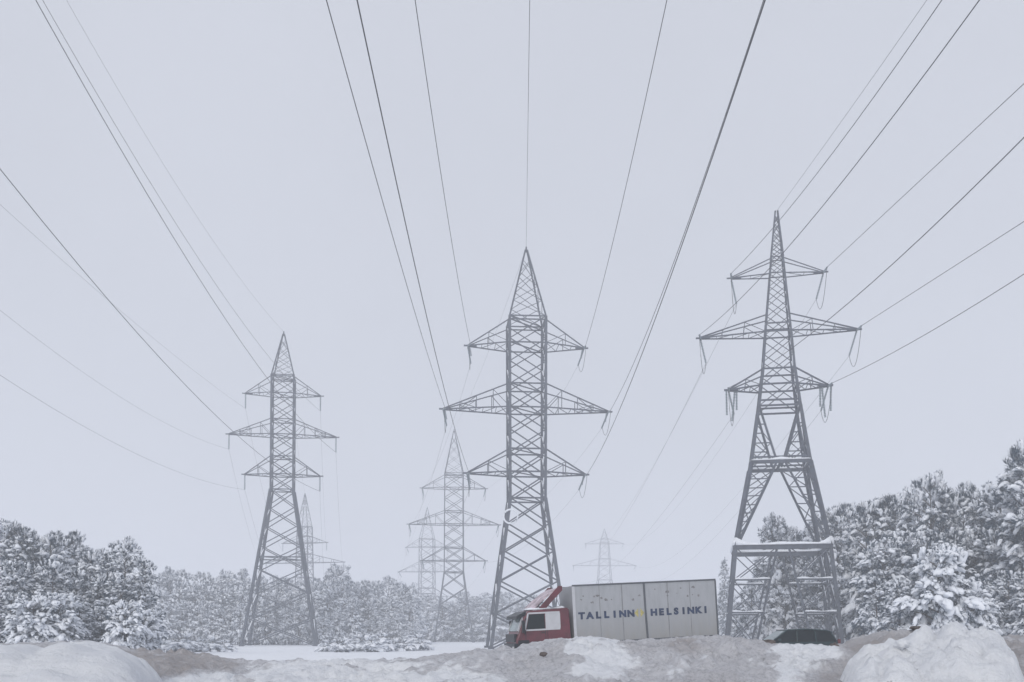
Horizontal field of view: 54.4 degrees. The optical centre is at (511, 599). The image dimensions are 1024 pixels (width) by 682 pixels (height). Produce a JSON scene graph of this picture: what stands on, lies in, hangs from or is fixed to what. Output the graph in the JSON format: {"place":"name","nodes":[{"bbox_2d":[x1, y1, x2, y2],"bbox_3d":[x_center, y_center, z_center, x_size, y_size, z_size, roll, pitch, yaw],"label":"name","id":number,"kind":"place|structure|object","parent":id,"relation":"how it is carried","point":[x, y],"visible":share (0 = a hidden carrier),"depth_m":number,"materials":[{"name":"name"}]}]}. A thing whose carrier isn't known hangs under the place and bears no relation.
{"place":"outdoors","nodes":[
{"label":"outdoors","id":0,"kind":"place"},
{"bbox_2d":[161,637,503,660],"bbox_3d":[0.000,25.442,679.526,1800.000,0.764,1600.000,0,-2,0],"label":"snow field","id":1,"kind":"structure","parent":0,"point":[278,652],"depth_m":103.84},
{"bbox_2d":[0,590,29,642],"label":"pine tree","id":2,"kind":"object","parent":1,"relation":"on","point":[3,615],"visible":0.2,"depth_m":70.52,"materials":[{"name":"grey plant"}]},
{"bbox_2d":[0,559,35,636],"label":"pine tree","id":3,"kind":"object","parent":1,"relation":"on","point":[18,574],"visible":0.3,"depth_m":79.61,"materials":[{"name":"grey plant"}]},
{"bbox_2d":[0,518,39,592],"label":"pine tree","id":4,"kind":"object","parent":1,"relation":"on","point":[9,550],"visible":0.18,"depth_m":94.36,"materials":[{"name":"grey plant"}]},
{"bbox_2d":[0,521,41,595],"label":"pine tree","id":5,"kind":"object","parent":1,"relation":"on","point":[15,546],"visible":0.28,"depth_m":94.33,"materials":[{"name":"grey plant"}]},
{"bbox_2d":[0,595,59,643],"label":"pine tree","id":6,"kind":"object","parent":1,"relation":"on","point":[25,623],"visible":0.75,"depth_m":66.56,"materials":[{"name":"white plant"}]},
{"bbox_2d":[23,530,73,597],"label":"pine tree","id":7,"kind":"object","parent":1,"relation":"on","point":[49,541],"visible":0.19,"depth_m":95.07,"materials":[{"name":"grey plant"}]},
{"bbox_2d":[26,557,74,623],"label":"pine tree","id":8,"kind":"object","parent":1,"relation":"on","point":[46,571],"visible":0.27,"depth_m":80.72,"materials":[{"name":"grey plant"}]},
{"bbox_2d":[27,592,90,641],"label":"pine tree","id":9,"kind":"object","parent":1,"relation":"on","point":[71,627],"visible":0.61,"depth_m":67.83,"materials":[{"name":"white plant"}]},
{"bbox_2d":[54,566,94,622],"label":"pine tree","id":10,"kind":"object","parent":1,"relation":"on","point":[77,576],"visible":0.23,"depth_m":82.75,"materials":[{"name":"grey plant"}]},
{"bbox_2d":[56,530,101,592],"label":"pine tree","id":11,"kind":"object","parent":1,"relation":"on","point":[76,534],"visible":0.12,"depth_m":101.25,"materials":[{"name":"grey plant"}]},
{"bbox_2d":[62,601,101,640],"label":"pine tree","id":12,"kind":"object","parent":1,"relation":"on","point":[90,626],"visible":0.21,"depth_m":71.48,"materials":[{"name":"grey plant"}]},
{"bbox_2d":[69,549,110,602],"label":"pine tree","id":13,"kind":"object","parent":1,"relation":"on","point":[86,563],"visible":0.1,"depth_m":91.20,"materials":[{"name":"grey plant"}]},
{"bbox_2d":[81,572,116,635],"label":"pine tree","id":14,"kind":"object","parent":1,"relation":"on","point":[95,593],"visible":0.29,"depth_m":83.21,"materials":[{"name":"grey plant"}]},
{"bbox_2d":[82,605,115,641],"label":"pine tree","id":15,"kind":"object","parent":1,"relation":"on","point":[101,608],"visible":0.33,"depth_m":72.40,"materials":[{"name":"grey plant"}]},
{"bbox_2d":[79,548,122,613],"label":"pine tree","id":16,"kind":"object","parent":1,"relation":"on","point":[99,568],"visible":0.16,"depth_m":89.76,"materials":[{"name":"grey plant"}]},
{"bbox_2d":[94,570,143,625],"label":"pine tree","id":17,"kind":"object","parent":1,"relation":"on","point":[117,579],"visible":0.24,"depth_m":81.96,"materials":[{"name":"grey plant"}]},
{"bbox_2d":[100,599,152,648],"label":"pine tree","id":18,"kind":"object","parent":1,"relation":"on","point":[119,634],"visible":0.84,"depth_m":68.77,"materials":[{"name":"white plant"}]},
{"bbox_2d":[100,536,155,617],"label":"pine tree","id":19,"kind":"object","parent":1,"relation":"on","point":[130,545],"visible":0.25,"depth_m":87.71,"materials":[{"name":"grey plant"}]},
{"bbox_2d":[119,582,166,636],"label":"pine tree","id":20,"kind":"object","parent":1,"relation":"on","point":[144,593],"visible":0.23,"depth_m":83.36,"materials":[{"name":"grey plant"}]},
{"bbox_2d":[124,556,166,641],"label":"pine tree","id":21,"kind":"object","parent":1,"relation":"on","point":[143,579],"visible":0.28,"depth_m":85.94,"materials":[{"name":"grey plant"}]},
{"bbox_2d":[123,608,173,651],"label":"pine tree","id":22,"kind":"object","parent":1,"relation":"on","point":[151,642],"visible":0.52,"depth_m":72.67,"materials":[{"name":"grey plant"}]},
{"bbox_2d":[162,603,180,644],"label":"frosted tree","id":23,"kind":"object","parent":1,"relation":"on","point":[168,623],"visible":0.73,"depth_m":190.06,"materials":[{"name":"grey plant"}]},
{"bbox_2d":[162,581,192,638],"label":"frosted tree","id":24,"kind":"object","parent":1,"relation":"on","point":[184,591],"visible":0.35,"depth_m":196.36,"materials":[{"name":"grey plant"}]},
{"bbox_2d":[161,632,200,651],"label":"snowy bush","id":25,"kind":"object","parent":1,"relation":"on","point":[175,646],"visible":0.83,"depth_m":107.28,"materials":[{"name":"snow"}]},
{"bbox_2d":[171,599,194,641],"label":"frosted tree","id":26,"kind":"object","parent":1,"relation":"on","point":[185,626],"visible":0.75,"depth_m":191.76,"materials":[{"name":"grey plant"}]},
{"bbox_2d":[185,601,207,641],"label":"frosted tree","id":27,"kind":"object","parent":1,"relation":"on","point":[196,634],"visible":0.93,"depth_m":190.41,"materials":[{"name":"grey plant"}]},
{"bbox_2d":[184,581,222,641],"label":"frosted tree","id":28,"kind":"object","parent":1,"relation":"on","point":[203,586],"visible":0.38,"depth_m":196.68,"materials":[{"name":"grey plant"}]},
{"bbox_2d":[202,603,223,642],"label":"frosted tree","id":29,"kind":"object","parent":1,"relation":"on","point":[207,631],"visible":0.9,"depth_m":188.22,"materials":[{"name":"grey plant"}]},
{"bbox_2d":[211,604,230,644],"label":"frosted tree","id":30,"kind":"object","parent":1,"relation":"on","point":[223,635],"visible":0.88,"depth_m":188.71,"materials":[{"name":"grey plant"}]},
{"bbox_2d":[212,569,242,617],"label":"frosted tree","id":31,"kind":"object","parent":1,"relation":"on","point":[224,582],"visible":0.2,"depth_m":206.18,"materials":[{"name":"grey plant"}]},
{"bbox_2d":[227,603,249,644],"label":"frosted tree","id":32,"kind":"object","parent":1,"relation":"on","point":[237,626],"visible":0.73,"depth_m":185.04,"materials":[{"name":"grey plant"}]},
{"bbox_2d":[253,599,278,644],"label":"frosted tree","id":33,"kind":"object","parent":1,"relation":"on","point":[262,629],"visible":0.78,"depth_m":189.25,"materials":[{"name":"grey plant"}]},
{"bbox_2d":[225,331,338,645],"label":"lattice pylon","id":34,"kind":"object","parent":1,"relation":"on","point":[256,579],"visible":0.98,"depth_m":175.68,"materials":[{"name":"metal"}]},
{"bbox_2d":[36,0,333,450],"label":"power line","id":35,"kind":"object","parent":34,"relation":"attached to","point":[153,204],"visible":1,"depth_m":85.37,"materials":[{"name":"metal"}]},
{"bbox_2d":[276,607,294,644],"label":"frosted tree","id":36,"kind":"object","parent":1,"relation":"on","point":[284,641],"visible":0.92,"depth_m":186.14,"materials":[{"name":"grey plant"}]},
{"bbox_2d":[284,604,311,644],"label":"frosted tree","id":37,"kind":"object","parent":1,"relation":"on","point":[302,629],"visible":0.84,"depth_m":187.67,"materials":[{"name":"grey plant"}]},
{"bbox_2d":[266,495,344,639],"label":"lattice pylon","id":38,"kind":"object","parent":1,"relation":"on","point":[306,542],"visible":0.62,"depth_m":330.40,"materials":[{"name":"metal"}]},
{"bbox_2d":[288,577,322,643],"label":"frosted tree","id":39,"kind":"object","parent":1,"relation":"on","point":[314,585],"visible":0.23,"depth_m":204.15,"materials":[{"name":"grey plant"}]},
{"bbox_2d":[310,613,333,643],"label":"frosted tree","id":40,"kind":"object","parent":1,"relation":"on","point":[323,635],"visible":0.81,"depth_m":185.46,"materials":[{"name":"grey plant"}]},
{"bbox_2d":[307,580,343,640],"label":"frosted tree","id":41,"kind":"object","parent":1,"relation":"on","point":[325,595],"visible":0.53,"depth_m":195.01,"materials":[{"name":"grey plant"}]},
{"bbox_2d":[329,607,345,642],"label":"frosted tree","id":42,"kind":"object","parent":1,"relation":"on","point":[337,628],"visible":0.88,"depth_m":187.43,"materials":[{"name":"grey plant"}]},
{"bbox_2d":[320,563,359,643],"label":"frosted tree","id":43,"kind":"object","parent":1,"relation":"on","point":[335,571],"visible":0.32,"depth_m":206.63,"materials":[{"name":"grey plant"}]},
{"bbox_2d":[325,576,359,642],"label":"frosted tree","id":44,"kind":"object","parent":1,"relation":"on","point":[345,585],"visible":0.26,"depth_m":199.24,"materials":[{"name":"grey plant"}]},
{"bbox_2d":[342,598,363,641],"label":"frosted tree","id":45,"kind":"object","parent":1,"relation":"on","point":[351,625],"visible":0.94,"depth_m":189.32,"materials":[{"name":"grey plant"}]},
{"bbox_2d":[349,580,380,626],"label":"frosted tree","id":46,"kind":"object","parent":1,"relation":"on","point":[358,589],"visible":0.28,"depth_m":215.65,"materials":[{"name":"grey plant"}]},
{"bbox_2d":[356,598,382,634],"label":"frosted tree","id":47,"kind":"object","parent":1,"relation":"on","point":[368,608],"visible":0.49,"depth_m":200.98,"materials":[{"name":"grey plant"}]},
{"bbox_2d":[355,635,387,651],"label":"snowy bush","id":48,"kind":"object","parent":1,"relation":"on","point":[362,646],"visible":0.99,"depth_m":111.22,"materials":[{"name":"snow"}]},
{"bbox_2d":[378,596,405,642],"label":"frosted tree","id":49,"kind":"object","parent":1,"relation":"on","point":[391,602],"visible":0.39,"depth_m":202.01,"materials":[{"name":"grey plant"}]},
{"bbox_2d":[390,581,427,632],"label":"frosted tree","id":50,"kind":"object","parent":1,"relation":"on","point":[402,586],"visible":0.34,"depth_m":221.96,"materials":[{"name":"white plant"}]},
{"bbox_2d":[398,507,455,611],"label":"lattice pylon","id":51,"kind":"object","parent":1,"relation":"on","point":[426,562],"visible":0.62,"depth_m":410.17,"materials":[{"name":"metal"}]},
{"bbox_2d":[428,597,455,641],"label":"tree","id":52,"kind":"object","parent":1,"relation":"on","point":[441,632],"visible":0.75,"depth_m":274.32,"materials":[{"name":"white plant"}]},
{"bbox_2d":[407,431,500,642],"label":"lattice pylon","id":53,"kind":"object","parent":1,"relation":"on","point":[450,474],"visible":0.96,"depth_m":261.36,"materials":[{"name":"metal"}]},
{"bbox_2d":[451,597,481,641],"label":"tree","id":54,"kind":"object","parent":1,"relation":"on","point":[464,615],"visible":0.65,"depth_m":275.53,"materials":[{"name":"white plant"}]},
{"bbox_2d":[471,592,508,641],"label":"tree","id":55,"kind":"object","parent":1,"relation":"on","point":[482,626],"visible":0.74,"depth_m":273.97,"materials":[{"name":"white plant"}]},
{"bbox_2d":[486,591,516,641],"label":"tree","id":56,"kind":"object","parent":1,"relation":"on","point":[501,635],"visible":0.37,"depth_m":278.88,"materials":[{"name":"white plant"}]},
{"bbox_2d":[0,629,1023,681],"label":"snow bank","id":57,"kind":"structure","parent":1,"relation":"on","point":[713,658],"depth_m":19.64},
{"bbox_2d":[0,640,162,681],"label":"snow pile","id":58,"kind":"object","parent":57,"relation":"on","point":[87,661],"visible":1,"depth_m":15.11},
{"bbox_2d":[840,621,1023,681],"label":"snow pile","id":59,"kind":"object","parent":57,"relation":"on","point":[956,651],"visible":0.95,"depth_m":15.99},
{"bbox_2d":[439,247,611,648],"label":"lattice pylon","id":60,"kind":"object","parent":1,"relation":"on","point":[509,476],"visible":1,"depth_m":144.13,"materials":[{"name":"metal"}]},
{"bbox_2d":[326,0,444,406],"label":"power line","id":61,"kind":"object","parent":60,"relation":"attached to","point":[374,171],"visible":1,"depth_m":66.66,"materials":[{"name":"metal"}]},
{"bbox_2d":[356,0,469,473],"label":"power line","id":62,"kind":"object","parent":60,"relation":"attached to","point":[399,195],"visible":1,"depth_m":51.95,"materials":[{"name":"metal"}]},
{"bbox_2d":[587,0,765,473],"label":"power line","id":63,"kind":"object","parent":60,"relation":"attached to","point":[697,199],"visible":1,"depth_m":55.38,"materials":[{"name":"metal"}]},
{"bbox_2d":[610,0,763,410],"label":"power line","id":64,"kind":"object","parent":60,"relation":"attached to","point":[703,178],"visible":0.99,"depth_m":71.47,"materials":[{"name":"metal"}]},
{"bbox_2d":[572,528,636,583],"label":"lattice pylon","id":65,"kind":"object","parent":1,"relation":"on","point":[600,548],"visible":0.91,"depth_m":539.96,"materials":[{"name":"metal"}]},
{"bbox_2d":[717,558,733,634],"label":"spruce tree","id":66,"kind":"object","parent":1,"relation":"on","point":[721,592],"visible":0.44,"depth_m":229.93,"materials":[{"name":"grey plant"}]},
{"bbox_2d":[735,581,764,637],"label":"pine tree","id":67,"kind":"object","parent":1,"relation":"on","point":[751,589],"visible":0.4,"depth_m":131.48,"materials":[{"name":"grey plant"}]},
{"bbox_2d":[743,590,783,639],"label":"pine tree","id":68,"kind":"object","parent":1,"relation":"on","point":[776,618],"visible":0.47,"depth_m":129.32,"materials":[{"name":"white plant"}]},
{"bbox_2d":[746,512,794,620],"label":"pine tree","id":69,"kind":"object","parent":1,"relation":"on","point":[778,576],"visible":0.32,"depth_m":137.72,"materials":[{"name":"white plant"}]},
{"bbox_2d":[696,210,861,643],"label":"lattice pylon","id":70,"kind":"object","parent":1,"relation":"on","point":[740,547],"visible":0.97,"depth_m":116.98,"materials":[{"name":"metal"}]},
{"bbox_2d":[701,0,979,333],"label":"power line","id":71,"kind":"object","parent":70,"relation":"attached to","point":[864,153],"visible":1,"depth_m":61.23,"materials":[{"name":"metal"}]},
{"bbox_2d":[729,137,1023,387],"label":"power line","id":72,"kind":"object","parent":70,"relation":"attached to","point":[903,253],"visible":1,"depth_m":63.05,"materials":[{"name":"metal"}]},
{"bbox_2d":[752,521,808,613],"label":"pine tree","id":73,"kind":"object","parent":1,"relation":"on","point":[792,530],"visible":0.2,"depth_m":137.42,"materials":[{"name":"white plant"}]},
{"bbox_2d":[761,585,803,636],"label":"pine tree","id":74,"kind":"object","parent":1,"relation":"on","point":[785,600],"visible":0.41,"depth_m":129.54,"materials":[{"name":"white plant"}]},
{"bbox_2d":[792,594,825,629],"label":"pine tree","id":75,"kind":"object","parent":1,"relation":"on","point":[812,624],"visible":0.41,"depth_m":125.20,"materials":[{"name":"grey plant"}]},
{"bbox_2d":[797,551,841,634],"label":"pine tree","id":76,"kind":"object","parent":1,"relation":"on","point":[814,571],"visible":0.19,"depth_m":128.59,"materials":[{"name":"grey plant"}]},
{"bbox_2d":[794,510,847,637],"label":"pine tree","id":77,"kind":"object","parent":1,"relation":"on","point":[804,532],"visible":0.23,"depth_m":129.64,"materials":[{"name":"grey plant"}]},
{"bbox_2d":[812,502,862,634],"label":"pine tree","id":78,"kind":"object","parent":1,"relation":"on","point":[835,518],"visible":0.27,"depth_m":128.30,"materials":[{"name":"white plant"}]},
{"bbox_2d":[837,501,885,639],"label":"pine tree","id":79,"kind":"object","parent":1,"relation":"on","point":[856,528],"visible":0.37,"depth_m":113.75,"materials":[{"name":"green plant"}]},
{"bbox_2d":[845,494,900,632],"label":"pine tree","id":80,"kind":"object","parent":1,"relation":"on","point":[879,510],"visible":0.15,"depth_m":113.05,"materials":[{"name":"white plant"}]},
{"bbox_2d":[857,575,895,636],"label":"pine tree","id":81,"kind":"object","parent":1,"relation":"on","point":[868,619],"visible":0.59,"depth_m":82.59,"materials":[{"name":"white plant"}]},
{"bbox_2d":[849,535,911,635],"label":"pine tree","id":82,"kind":"object","parent":1,"relation":"on","point":[880,556],"visible":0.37,"depth_m":92.79,"materials":[{"name":"white plant"}]},
{"bbox_2d":[864,492,915,598],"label":"pine tree","id":83,"kind":"object","parent":1,"relation":"on","point":[886,518],"visible":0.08,"depth_m":112.25,"materials":[{"name":"white plant"}]},
{"bbox_2d":[869,528,920,610],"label":"pine tree","id":84,"kind":"object","parent":1,"relation":"on","point":[897,532],"visible":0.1,"depth_m":97.79,"materials":[{"name":"white plant"}]},
{"bbox_2d":[874,578,920,630],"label":"pine tree","id":85,"kind":"object","parent":1,"relation":"on","point":[884,624],"visible":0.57,"depth_m":76.94,"materials":[{"name":"white plant"}]},
{"bbox_2d":[892,487,940,539],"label":"pine tree","id":86,"kind":"object","parent":1,"relation":"on","point":[898,517],"visible":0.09,"depth_m":112.43,"materials":[{"name":"white plant"}]},
{"bbox_2d":[895,470,969,583],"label":"pine tree","id":87,"kind":"object","parent":1,"relation":"on","point":[939,493],"visible":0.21,"depth_m":102.00,"materials":[{"name":"green plant"}]},
{"bbox_2d":[900,528,967,617],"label":"pine tree","id":88,"kind":"object","parent":1,"relation":"on","point":[924,538],"visible":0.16,"depth_m":94.11,"materials":[{"name":"white plant"}]},
{"bbox_2d":[890,542,989,631],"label":"snowy tree","id":89,"kind":"object","parent":1,"relation":"on","point":[926,590],"visible":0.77,"depth_m":74.64,"materials":[{"name":"snow"}]},
{"bbox_2d":[929,527,977,611],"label":"pine tree","id":90,"kind":"object","parent":1,"relation":"on","point":[952,538],"visible":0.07,"depth_m":94.48,"materials":[{"name":"white plant"}]},
{"bbox_2d":[935,480,990,578],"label":"pine tree","id":91,"kind":"object","parent":1,"relation":"on","point":[964,500],"visible":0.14,"depth_m":101.25,"materials":[{"name":"white plant"}]},
{"bbox_2d":[925,576,1002,634],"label":"pine tree","id":92,"kind":"object","parent":1,"relation":"on","point":[974,590],"visible":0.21,"depth_m":75.95,"materials":[{"name":"white plant"}]},
{"bbox_2d":[954,525,996,611],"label":"pine tree","id":93,"kind":"object","parent":1,"relation":"on","point":[972,536],"visible":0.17,"depth_m":95.73,"materials":[{"name":"white plant"}]},
{"bbox_2d":[958,487,1002,569],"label":"pine tree","id":94,"kind":"object","parent":1,"relation":"on","point":[977,493],"visible":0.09,"depth_m":100.05,"materials":[{"name":"white plant"}]},
{"bbox_2d":[969,573,1013,635],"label":"pine tree","id":95,"kind":"object","parent":1,"relation":"on","point":[990,590],"visible":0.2,"depth_m":81.34,"materials":[{"name":"white plant"}]},
{"bbox_2d":[967,524,1016,609],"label":"pine tree","id":96,"kind":"object","parent":1,"relation":"on","point":[991,536],"visible":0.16,"depth_m":93.01,"materials":[{"name":"white plant"}]},
{"bbox_2d":[969,480,1021,576],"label":"pine tree","id":97,"kind":"object","parent":1,"relation":"on","point":[988,501],"visible":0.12,"depth_m":96.91,"materials":[{"name":"white plant"}]},
{"bbox_2d":[980,438,1023,633],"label":"pine tree","id":98,"kind":"object","parent":1,"relation":"on","point":[1007,514],"visible":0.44,"depth_m":90.85,"materials":[{"name":"green plant"}]},
{"bbox_2d":[987,569,1023,635],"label":"pine tree","id":99,"kind":"object","parent":1,"relation":"on","point":[1002,580],"visible":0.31,"depth_m":82.47,"materials":[{"name":"white plant"}]},
{"bbox_2d":[988,453,1023,597],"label":"pine tree","id":100,"kind":"object","parent":1,"relation":"on","point":[1016,487],"visible":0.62,"depth_m":88.80,"materials":[{"name":"white plant"}]},
{"bbox_2d":[1003,570,1023,635],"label":"pine tree","id":101,"kind":"object","parent":1,"relation":"on","point":[1016,626],"visible":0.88,"depth_m":77.98,"materials":[{"name":"white plant"}]},
{"bbox_2d":[0,0,1023,628],"label":"sky","id":102,"kind":"structure","parent":0,"point":[248,106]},
{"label":"road","id":103,"kind":"structure","parent":0,"visible":0},
{"bbox_2d":[504,579,718,648],"bbox_3d":[4.773,1.226,48.559,10.200,3.980,3.040,-3,-1,-12],"label":"box truck","id":104,"kind":"object","parent":103,"relation":"on","point":[635,611],"visible":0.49,"depth_m":47.50,"materials":[{"name":"white paint"}]},
{"bbox_2d":[762,629,840,645],"bbox_3d":[13.023,2.162,46.877,4.377,1.610,2.100,0,-2,-3],"label":"parked car","id":105,"kind":"object","parent":103,"relation":"on","point":[808,636],"visible":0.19,"depth_m":46.16,"materials":[{"name":"black paint"}]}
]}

